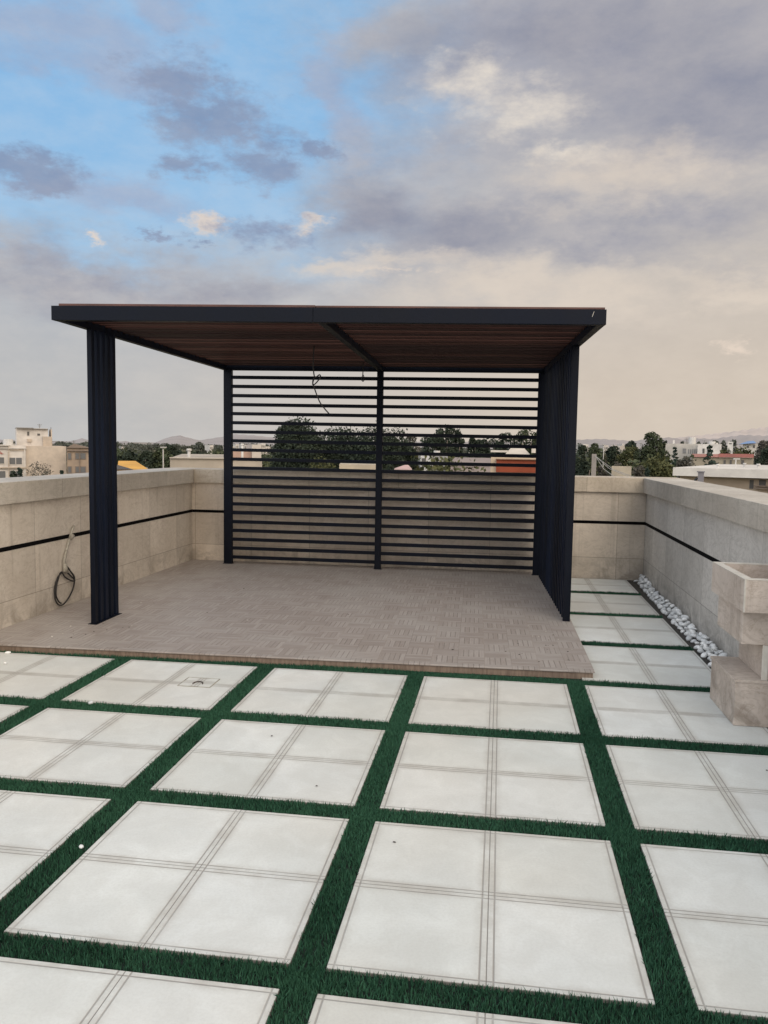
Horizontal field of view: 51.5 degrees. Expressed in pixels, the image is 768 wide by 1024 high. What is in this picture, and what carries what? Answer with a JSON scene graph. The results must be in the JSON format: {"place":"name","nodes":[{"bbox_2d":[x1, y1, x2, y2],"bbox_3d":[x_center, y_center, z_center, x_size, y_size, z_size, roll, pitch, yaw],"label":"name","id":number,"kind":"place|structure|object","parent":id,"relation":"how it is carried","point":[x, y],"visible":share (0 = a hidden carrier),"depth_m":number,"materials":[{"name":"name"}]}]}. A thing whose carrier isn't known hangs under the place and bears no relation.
{"place":"outdoors","nodes":[
{"label":"outdoors","id":0,"kind":"place"},
{"bbox_2d":[0,427,66,477],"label":"apartment house","id":1,"kind":"structure","parent":0,"point":[28,449],"depth_m":138.22,"materials":[{"name":"paint"}]},
{"bbox_2d":[0,470,5,477],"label":"window","id":2,"kind":"structure","parent":1,"relation":"in","point":[2,472],"depth_m":135.19,"materials":[{"name":"white plastic"}]},
{"bbox_2d":[3,439,12,444],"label":"water tank","id":3,"kind":"object","parent":1,"relation":"on","point":[7,441],"visible":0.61,"depth_m":136.38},
{"bbox_2d":[9,457,22,464],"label":"window","id":4,"kind":"structure","parent":1,"relation":"in","point":[12,460],"depth_m":135.92,"materials":[{"name":"glass"}]},
{"bbox_2d":[117,461,147,470],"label":"yellow roofed shed","id":5,"kind":"structure","parent":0,"point":[128,465],"depth_m":58.69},
{"bbox_2d":[0,441,275,466],"bbox_3d":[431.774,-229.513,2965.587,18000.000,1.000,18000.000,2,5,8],"label":"ground","id":6,"kind":"structure","parent":0,"point":[145,443],"depth_m":4784.45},
{"bbox_2d":[9,470,17,476],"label":"shrub","id":7,"kind":"object","parent":6,"relation":"on","point":[14,474],"visible":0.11,"depth_m":113.33,"materials":[{"name":"green plant"}]},
{"bbox_2d":[17,467,22,476],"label":"conifer tree","id":8,"kind":"object","parent":6,"relation":"on","point":[20,472],"visible":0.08,"depth_m":113.53,"materials":[{"name":"green plant"}]},
{"bbox_2d":[26,461,52,475],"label":"bare tree","id":9,"kind":"object","parent":6,"relation":"on","point":[44,471],"visible":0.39,"depth_m":109.62,"materials":[{"name":"brown plant"}]},
{"bbox_2d":[67,444,88,473],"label":"brick villa","id":10,"kind":"object","parent":6,"relation":"on","point":[77,459],"visible":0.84,"depth_m":130.35,"materials":[{"name":"beige brick"}]},
{"bbox_2d":[80,453,85,459],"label":"window","id":11,"kind":"structure","parent":10,"relation":"in","point":[82,455],"depth_m":130.59,"materials":[{"name":"grey glass"}]},
{"bbox_2d":[80,466,85,472],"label":"window","id":12,"kind":"structure","parent":10,"relation":"in","point":[82,468],"depth_m":130.78,"materials":[{"name":"grey glass"}]},
{"bbox_2d":[117,450,140,464],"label":"leafy tree","id":13,"kind":"object","parent":6,"relation":"on","point":[128,455],"visible":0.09,"depth_m":141.72,"materials":[{"name":"green plant"}]},
{"bbox_2d":[137,450,159,468],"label":"leafy tree","id":14,"kind":"object","parent":6,"relation":"on","point":[145,458],"visible":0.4,"depth_m":142.62,"materials":[{"name":"green plant"}]},
{"bbox_2d":[152,448,172,468],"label":"leafy tree","id":15,"kind":"object","parent":6,"relation":"on","point":[158,453],"visible":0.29,"depth_m":142.83,"materials":[{"name":"green plant"}]},
{"bbox_2d":[164,444,176,453],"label":"leafy tree","id":16,"kind":"object","parent":6,"relation":"on","point":[170,448],"visible":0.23,"depth_m":249.08,"materials":[{"name":"green plant"}]},
{"bbox_2d":[168,449,184,467],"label":"leafy tree","id":17,"kind":"object","parent":6,"relation":"on","point":[176,452],"visible":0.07,"depth_m":144.46,"materials":[{"name":"green plant"}]},
{"bbox_2d":[117,447,271,464],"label":"distant woods","id":18,"kind":"object","parent":6,"relation":"on","point":[120,452],"visible":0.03,"depth_m":297.90,"materials":[{"name":"green plant"}]},
{"bbox_2d":[194,442,206,453],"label":"leafy tree","id":19,"kind":"object","parent":6,"relation":"on","point":[200,446],"visible":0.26,"depth_m":251.76,"materials":[{"name":"green plant"}]},
{"bbox_2d":[269,416,325,467],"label":"evergreen tree","id":20,"kind":"object","parent":6,"relation":"on","point":[296,446],"visible":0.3,"depth_m":97.19,"materials":[{"name":"green plant"}]},
{"bbox_2d":[308,456,335,468],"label":"leafy tree","id":21,"kind":"object","parent":6,"relation":"on","point":[329,466],"visible":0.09,"depth_m":84.35,"materials":[{"name":"green plant"}]},
{"bbox_2d":[319,426,371,468],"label":"evergreen tree","id":22,"kind":"object","parent":6,"relation":"on","point":[336,446],"visible":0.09,"depth_m":101.38,"materials":[{"name":"green plant"}]},
{"bbox_2d":[0,441,738,453],"bbox_3d":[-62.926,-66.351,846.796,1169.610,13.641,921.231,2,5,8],"label":"distant woods","id":23,"kind":"object","parent":6,"relation":"on","point":[149,446],"visible":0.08,"depth_m":748.20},
{"bbox_2d":[343,427,405,469],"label":"evergreen tree","id":24,"kind":"object","parent":6,"relation":"on","point":[373,456],"visible":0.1,"depth_m":98.37,"materials":[{"name":"green plant"}]},
{"bbox_2d":[386,427,417,469],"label":"evergreen tree","id":25,"kind":"object","parent":6,"relation":"on","point":[408,449],"visible":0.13,"depth_m":102.93,"materials":[{"name":"green plant"}]},
{"bbox_2d":[394,465,411,469],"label":"pink roofed hut","id":26,"kind":"object","parent":6,"relation":"on","point":[405,467],"visible":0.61,"depth_m":85.56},
{"bbox_2d":[406,437,420,469],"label":"leafy tree","id":27,"kind":"object","parent":6,"relation":"on","point":[414,439],"visible":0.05,"depth_m":124.17,"materials":[{"name":"green plant"}]},
{"bbox_2d":[420,437,444,452],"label":"leafy tree","id":28,"kind":"object","parent":6,"relation":"on","point":[434,440],"visible":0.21,"depth_m":133.37,"materials":[{"name":"green plant"}]},
{"bbox_2d":[262,455,611,474],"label":"garden thicket","id":29,"kind":"object","parent":6,"relation":"on","point":[437,467],"visible":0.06,"depth_m":103.78,"materials":[{"name":"green plant"}]},
{"bbox_2d":[434,424,455,467],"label":"poplar tree","id":30,"kind":"object","parent":6,"relation":"on","point":[446,440],"visible":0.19,"depth_m":138.46,"materials":[{"name":"green plant"}]},
{"bbox_2d":[453,428,464,456],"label":"poplar tree","id":31,"kind":"object","parent":6,"relation":"on","point":[459,449],"visible":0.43,"depth_m":140.40,"materials":[{"name":"green plant"}]},
{"bbox_2d":[450,457,490,471],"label":"long shed","id":32,"kind":"structure","parent":6,"relation":"on","point":[479,460],"depth_m":109.99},
{"bbox_2d":[466,438,476,457],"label":"leafy tree","id":33,"kind":"object","parent":6,"relation":"on","point":[472,441],"visible":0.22,"depth_m":148.08,"materials":[{"name":"green plant"}]},
{"bbox_2d":[472,439,487,457],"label":"leafy tree","id":34,"kind":"object","parent":6,"relation":"on","point":[479,449],"visible":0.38,"depth_m":147.75,"materials":[{"name":"green plant"}]},
{"bbox_2d":[485,438,503,457],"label":"leafy tree","id":35,"kind":"object","parent":6,"relation":"on","point":[491,441],"visible":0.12,"depth_m":147.49,"materials":[{"name":"green plant"}]},
{"bbox_2d":[494,433,513,453],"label":"leafy tree","id":36,"kind":"object","parent":6,"relation":"on","point":[503,441],"visible":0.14,"depth_m":147.06,"materials":[{"name":"green plant"}]},
{"bbox_2d":[490,448,535,472],"bbox_3d":[8.683,1.579,52.355,3.466,11.689,10.518,2,5,8],"label":"beige villa","id":37,"kind":"object","parent":6,"relation":"on","point":[515,461],"visible":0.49,"depth_m":47.12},
{"bbox_2d":[509,434,525,448],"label":"leafy tree","id":38,"kind":"object","parent":6,"relation":"on","point":[515,441],"visible":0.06,"depth_m":147.02,"materials":[{"name":"green plant"}]},
{"bbox_2d":[518,429,535,454],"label":"leafy tree","id":39,"kind":"object","parent":6,"relation":"on","point":[526,433],"visible":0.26,"depth_m":146.25,"materials":[{"name":"green plant"}]},
{"bbox_2d":[575,443,586,474],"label":"leafy tree","id":40,"kind":"object","parent":6,"relation":"on","point":[582,450],"visible":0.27,"depth_m":86.90,"materials":[{"name":"green plant"}]},
{"bbox_2d":[580,460,590,475],"bbox_3d":[16.241,-0.919,64.110,1.200,6.938,1.152,2,5,8],"label":"shrub","id":41,"kind":"object","parent":6,"relation":"on","point":[585,467],"visible":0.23,"depth_m":63.76,"materials":[{"name":"green plant"}]},
{"bbox_2d":[591,454,596,475],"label":"concrete pillar","id":42,"kind":"structure","parent":6,"relation":"on","point":[593,468],"depth_m":59.87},
{"bbox_2d":[586,443,605,465],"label":"leafy tree","id":43,"kind":"object","parent":6,"relation":"on","point":[596,449],"visible":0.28,"depth_m":143.89,"materials":[{"name":"green plant"}]},
{"bbox_2d":[596,466,607,475],"bbox_3d":[17.633,-0.642,64.745,1.305,6.326,1.231,2,5,8],"label":"shrub","id":44,"kind":"object","parent":6,"relation":"on","point":[600,469],"visible":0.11,"depth_m":64.45,"materials":[{"name":"green plant"}]},
{"bbox_2d":[605,445,619,471],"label":"leafy tree","id":45,"kind":"object","parent":6,"relation":"on","point":[611,451],"visible":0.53,"depth_m":143.02,"materials":[{"name":"green plant"}]},
{"bbox_2d":[597,454,631,471],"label":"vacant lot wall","id":46,"kind":"structure","parent":6,"relation":"on","point":[611,461],"depth_m":144.18,"materials":[{"name":"concrete"}]},
{"bbox_2d":[616,445,636,474],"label":"leafy tree","id":47,"kind":"object","parent":6,"relation":"on","point":[629,451],"visible":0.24,"depth_m":132.75,"materials":[{"name":"green plant"}]},
{"bbox_2d":[624,440,637,450],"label":"leafy tree","id":48,"kind":"object","parent":6,"relation":"on","point":[631,443],"visible":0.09,"depth_m":180.40,"materials":[{"name":"green plant"}]},
{"bbox_2d":[631,465,645,476],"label":"shrub","id":49,"kind":"object","parent":6,"relation":"on","point":[637,471],"visible":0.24,"depth_m":66.37,"materials":[{"name":"green plant"}]},
{"bbox_2d":[644,467,649,476],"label":"shrub","id":50,"kind":"object","parent":6,"relation":"on","point":[647,472],"visible":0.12,"depth_m":67.28,"materials":[{"name":"green plant"}]},
{"bbox_2d":[578,454,718,476],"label":"garden thicket","id":51,"kind":"object","parent":6,"relation":"on","point":[635,461],"visible":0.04,"depth_m":120.02,"materials":[{"name":"green plant"}]},
{"bbox_2d":[633,431,670,463],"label":"leafy tree","id":52,"kind":"object","parent":6,"relation":"on","point":[654,446],"visible":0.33,"depth_m":121.69,"materials":[{"name":"green plant"}]},
{"bbox_2d":[636,452,675,476],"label":"willow tree","id":53,"kind":"object","parent":6,"relation":"on","point":[657,467],"visible":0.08,"depth_m":69.65,"materials":[{"name":"green plant"}]},
{"bbox_2d":[671,447,677,476],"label":"conifer tree","id":54,"kind":"object","parent":6,"relation":"on","point":[673,456],"visible":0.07,"depth_m":112.38,"materials":[{"name":"green plant"}]},
{"bbox_2d":[676,456,695,477],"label":"leafy tree","id":55,"kind":"object","parent":6,"relation":"on","point":[685,461],"visible":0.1,"depth_m":102.36,"materials":[{"name":"green plant"}]},
{"bbox_2d":[703,445,715,464],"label":"conifer tree","id":56,"kind":"object","parent":6,"relation":"on","point":[709,454],"visible":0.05,"depth_m":87.56,"materials":[{"name":"green plant"}]},
{"bbox_2d":[720,440,727,449],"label":"leafy tree","id":57,"kind":"object","parent":6,"relation":"on","point":[724,447],"visible":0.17,"depth_m":292.95,"materials":[{"name":"green plant"}]},
{"bbox_2d":[720,449,729,453],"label":"leafy tree","id":58,"kind":"object","parent":6,"relation":"on","point":[722,451],"visible":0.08,"depth_m":137.31,"materials":[{"name":"green plant"}]},
{"bbox_2d":[727,442,732,453],"bbox_3d":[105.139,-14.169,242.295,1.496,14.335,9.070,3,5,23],"label":"distant white house","id":59,"kind":"structure","parent":6,"relation":"on","point":[730,445],"depth_m":237.69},
{"bbox_2d":[730,439,738,453],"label":"leafy tree","id":60,"kind":"object","parent":6,"relation":"on","point":[734,444],"visible":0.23,"depth_m":300.31,"materials":[{"name":"green plant"}]},
{"bbox_2d":[734,446,754,458],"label":"leafy tree","id":61,"kind":"object","parent":6,"relation":"on","point":[741,451],"visible":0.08,"depth_m":131.63,"materials":[{"name":"green plant"}]},
{"bbox_2d":[739,441,757,455],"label":"blue roofed house","id":62,"kind":"structure","parent":6,"relation":"on","point":[751,445],"depth_m":208.35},
{"bbox_2d":[753,440,767,464],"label":"leafy tree","id":63,"kind":"object","parent":6,"relation":"on","point":[762,444],"visible":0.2,"depth_m":134.47,"materials":[{"name":"green plant"}]},
{"bbox_2d":[754,446,767,464],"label":"leafy tree","id":64,"kind":"object","parent":6,"relation":"on","point":[763,458],"visible":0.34,"depth_m":98.80,"materials":[{"name":"green plant"}]},
{"bbox_2d":[205,445,212,453],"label":"house","id":65,"kind":"structure","parent":0,"point":[208,447],"depth_m":475.18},
{"bbox_2d":[169,444,261,467],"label":"neighbour house","id":66,"kind":"structure","parent":0,"point":[201,460],"depth_m":33.28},
{"bbox_2d":[339,463,375,469],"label":"house","id":67,"kind":"structure","parent":0,"point":[355,466],"depth_m":69.89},
{"bbox_2d":[0,434,767,450],"bbox_3d":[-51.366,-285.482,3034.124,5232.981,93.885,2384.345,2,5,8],"label":"hills","id":68,"kind":"structure","parent":0,"point":[187,441],"depth_m":3658.09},
{"bbox_2d":[0,0,767,442],"label":"sky","id":69,"kind":"structure","parent":0,"point":[612,155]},
{"bbox_2d":[418,456,447,470],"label":"white house","id":70,"kind":"structure","parent":0,"point":[424,459],"depth_m":118.54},
{"bbox_2d":[571,578,637,593],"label":"paving slab","id":71,"kind":"structure","parent":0,"point":[598,585],"depth_m":9.65,"materials":[{"name":"white stone"}]},
{"bbox_2d":[570,593,658,616],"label":"paving slab","id":72,"kind":"structure","parent":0,"point":[608,603],"depth_m":8.49,"materials":[{"name":"white stone"}]},
{"bbox_2d":[611,466,631,476],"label":"boundary wall","id":73,"kind":"structure","parent":0,"point":[625,469],"depth_m":63.19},
{"bbox_2d":[582,645,710,688],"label":"paving slab","id":74,"kind":"structure","parent":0,"point":[664,667],"depth_m":6.08,"materials":[{"name":"white stone"}]},
{"bbox_2d":[665,440,697,463],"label":"flat roofed house","id":75,"kind":"structure","parent":0,"point":[686,449],"depth_m":158.81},
{"bbox_2d":[688,437,695,443],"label":"water tank","id":76,"kind":"object","parent":75,"relation":"on","point":[692,440],"visible":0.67,"depth_m":159.26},
{"bbox_2d":[697,443,721,453],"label":"white block house","id":77,"kind":"structure","parent":0,"point":[702,449],"depth_m":147.78,"materials":[{"name":"paint"}]},
{"bbox_2d":[673,464,767,492],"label":"neighbour house","id":78,"kind":"structure","parent":0,"point":[751,477],"depth_m":34.87,"materials":[{"name":"beige brick"}]},
{"bbox_2d":[694,471,704,481],"bbox_3d":[8.881,-0.943,22.409,0.274,0.412,0.260,3,5,21],"label":"grey chimney","id":79,"kind":"object","parent":78,"relation":"on","point":[700,478],"visible":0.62,"depth_m":22.29,"materials":[{"name":"concrete"}]},
{"bbox_2d":[749,480,753,488],"bbox_3d":[15.961,-1.200,34.554,0.163,0.385,0.018,4,6,32],"label":"window","id":80,"kind":"structure","parent":78,"relation":"in","point":[751,485],"depth_m":34.54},
{"bbox_2d":[678,427,767,439],"bbox_3d":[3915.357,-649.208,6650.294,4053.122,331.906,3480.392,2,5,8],"label":"mountain","id":81,"kind":"structure","parent":0,"point":[762,431],"depth_m":7947.48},
{"bbox_2d":[693,454,753,465],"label":"red roofed hall","id":82,"kind":"structure","parent":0,"point":[747,459],"depth_m":109.99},
{"bbox_3d":[-0.685,6.727,4.688,6.783,9.099,13.558,2,5,8],"label":"terrace building","id":83,"kind":"object","parent":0,"visible":0},
{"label":"terrace floor","id":84,"kind":"structure","parent":83,"relation":"on","visible":0},
{"bbox_2d":[0,468,193,628],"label":"parapet wall","id":85,"kind":"structure","parent":84,"relation":"on","point":[41,516],"depth_m":7.85,"materials":[{"name":"beige stone"}]},
{"bbox_2d":[54,525,74,605],"bbox_3d":[-3.075,0.520,7.684,0.056,0.757,0.399,2,5,8],"label":"coiled cable","id":86,"kind":"object","parent":85,"relation":"attached to","point":[66,568],"visible":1,"depth_m":7.69,"materials":[{"name":"black rubber"}]},
{"bbox_2d":[0,590,767,1023],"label":"turf base","id":87,"kind":"object","parent":84,"relation":"on","point":[380,980],"visible":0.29,"depth_m":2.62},
{"bbox_2d":[0,704,28,722],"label":"paving slab","id":88,"kind":"structure","parent":87,"relation":"on","point":[6,711],"depth_m":4.87,"materials":[{"name":"concrete"}]},
{"bbox_2d":[0,790,110,900],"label":"paving slab","id":89,"kind":"structure","parent":87,"relation":"on","point":[35,828],"depth_m":3.43,"materials":[{"name":"concrete"}]},
{"bbox_2d":[0,652,114,699],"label":"paving slab","id":90,"kind":"structure","parent":87,"relation":"on","point":[32,675],"depth_m":5.70,"materials":[{"name":"white stone"}]},
{"bbox_2d":[0,708,199,788],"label":"paving slab","id":91,"kind":"structure","parent":87,"relation":"on","point":[111,749],"depth_m":4.34,"materials":[{"name":"concrete"}]},
{"bbox_2d":[0,957,279,1023],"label":"paving slab","id":92,"kind":"structure","parent":87,"relation":"on","point":[36,992],"depth_m":2.37,"materials":[{"name":"concrete"}]},
{"bbox_2d":[62,660,256,710],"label":"paving slab","id":93,"kind":"structure","parent":87,"relation":"on","point":[144,683],"depth_m":5.41,"materials":[{"name":"white stone"}]},
{"bbox_2d":[177,677,219,687],"bbox_3d":[-1.278,1.174,5.499,0.234,0.011,0.204,2,5,8],"label":"drain cover","id":94,"kind":"object","parent":93,"relation":"on","point":[199,682],"visible":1,"depth_m":5.49,"materials":[{"name":"white stone"}]},
{"bbox_2d":[3,801,348,967],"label":"paving slab","id":95,"kind":"structure","parent":87,"relation":"on","point":[220,882],"depth_m":2.98,"materials":[{"name":"concrete"}]},
{"bbox_2d":[150,719,384,807],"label":"paving slab","id":96,"kind":"structure","parent":87,"relation":"on","point":[284,762],"depth_m":4.13,"materials":[{"name":"concrete"}]},
{"bbox_2d":[0,559,594,678],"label":"raised deck","id":97,"kind":"structure","parent":87,"relation":"on","point":[430,619],"depth_m":7.19,"materials":[{"name":"beige"}]},
{"bbox_2d":[51,303,606,624],"bbox_3d":[-0.263,-0.429,8.201,4.390,2.685,4.240,2,5,8],"label":"pergola","id":98,"kind":"object","parent":97,"relation":"on","point":[545,343],"visible":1,"depth_m":8.43,"materials":[{"name":"blue paint"}]},
{"bbox_2d":[312,346,328,413],"bbox_3d":[-0.642,-1.423,8.105,0.190,0.845,0.037,2,5,8],"label":"hanging cable","id":99,"kind":"object","parent":98,"relation":"hanging from","point":[317,381],"visible":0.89,"depth_m":8.11,"materials":[{"name":"black rubber"}]},
{"bbox_2d":[231,668,406,722],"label":"paving slab","id":100,"kind":"structure","parent":87,"relation":"on","point":[336,694],"depth_m":5.27,"materials":[{"name":"white stone"}]},
{"bbox_2d":[308,994,576,1023],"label":"paving slab","id":101,"kind":"structure","parent":87,"relation":"on","point":[329,1009],"depth_m":2.32,"materials":[{"name":"white stone"}]},
{"bbox_2d":[326,821,654,1007],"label":"paving slab","id":102,"kind":"structure","parent":87,"relation":"on","point":[517,911],"depth_m":2.82,"materials":[{"name":"concrete"}]},
{"bbox_2d":[380,732,605,828],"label":"paving slab","id":103,"kind":"structure","parent":87,"relation":"on","point":[484,777],"depth_m":3.97,"materials":[{"name":"concrete"}]},
{"bbox_2d":[408,676,579,734],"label":"paving slab","id":104,"kind":"structure","parent":87,"relation":"on","point":[497,704],"depth_m":5.11,"materials":[{"name":"concrete"}]},
{"bbox_2d":[570,614,688,646],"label":"paving slab","id":105,"kind":"structure","parent":87,"relation":"on","point":[635,630],"depth_m":7.28,"materials":[{"name":"white stone"}]},
{"bbox_2d":[585,685,767,748],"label":"paving slab","id":106,"kind":"structure","parent":87,"relation":"on","point":[658,714],"depth_m":4.92,"materials":[{"name":"concrete"}]},
{"bbox_2d":[710,562,767,726],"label":"stone fountain","id":107,"kind":"object","parent":106,"relation":"on","point":[739,691],"visible":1,"depth_m":4.82,"materials":[{"name":"stone"}]},
{"bbox_2d":[605,745,767,841],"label":"paving slab","id":108,"kind":"structure","parent":87,"relation":"on","point":[704,792],"depth_m":3.88,"materials":[{"name":"concrete"}]},
{"bbox_2d":[640,844,767,1020],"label":"paving slab","id":109,"kind":"structure","parent":87,"relation":"on","point":[714,904],"depth_m":2.81,"materials":[{"name":"concrete"}]},
{"bbox_2d":[171,467,681,579],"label":"parapet wall","id":110,"kind":"structure","parent":84,"relation":"on","point":[608,527],"depth_m":10.43,"materials":[{"name":"concrete"}]},
{"bbox_2d":[627,580,710,668],"bbox_3d":[2.830,1.071,7.716,0.201,0.013,4.857,2,5,8],"label":"pebble bed","id":111,"kind":"object","parent":84,"relation":"on","point":[636,586],"visible":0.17,"depth_m":7.77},
{"bbox_2d":[643,478,767,656],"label":"parapet wall","id":112,"kind":"structure","parent":84,"relation":"on","point":[694,530],"depth_m":7.31,"materials":[{"name":"grey stone"}]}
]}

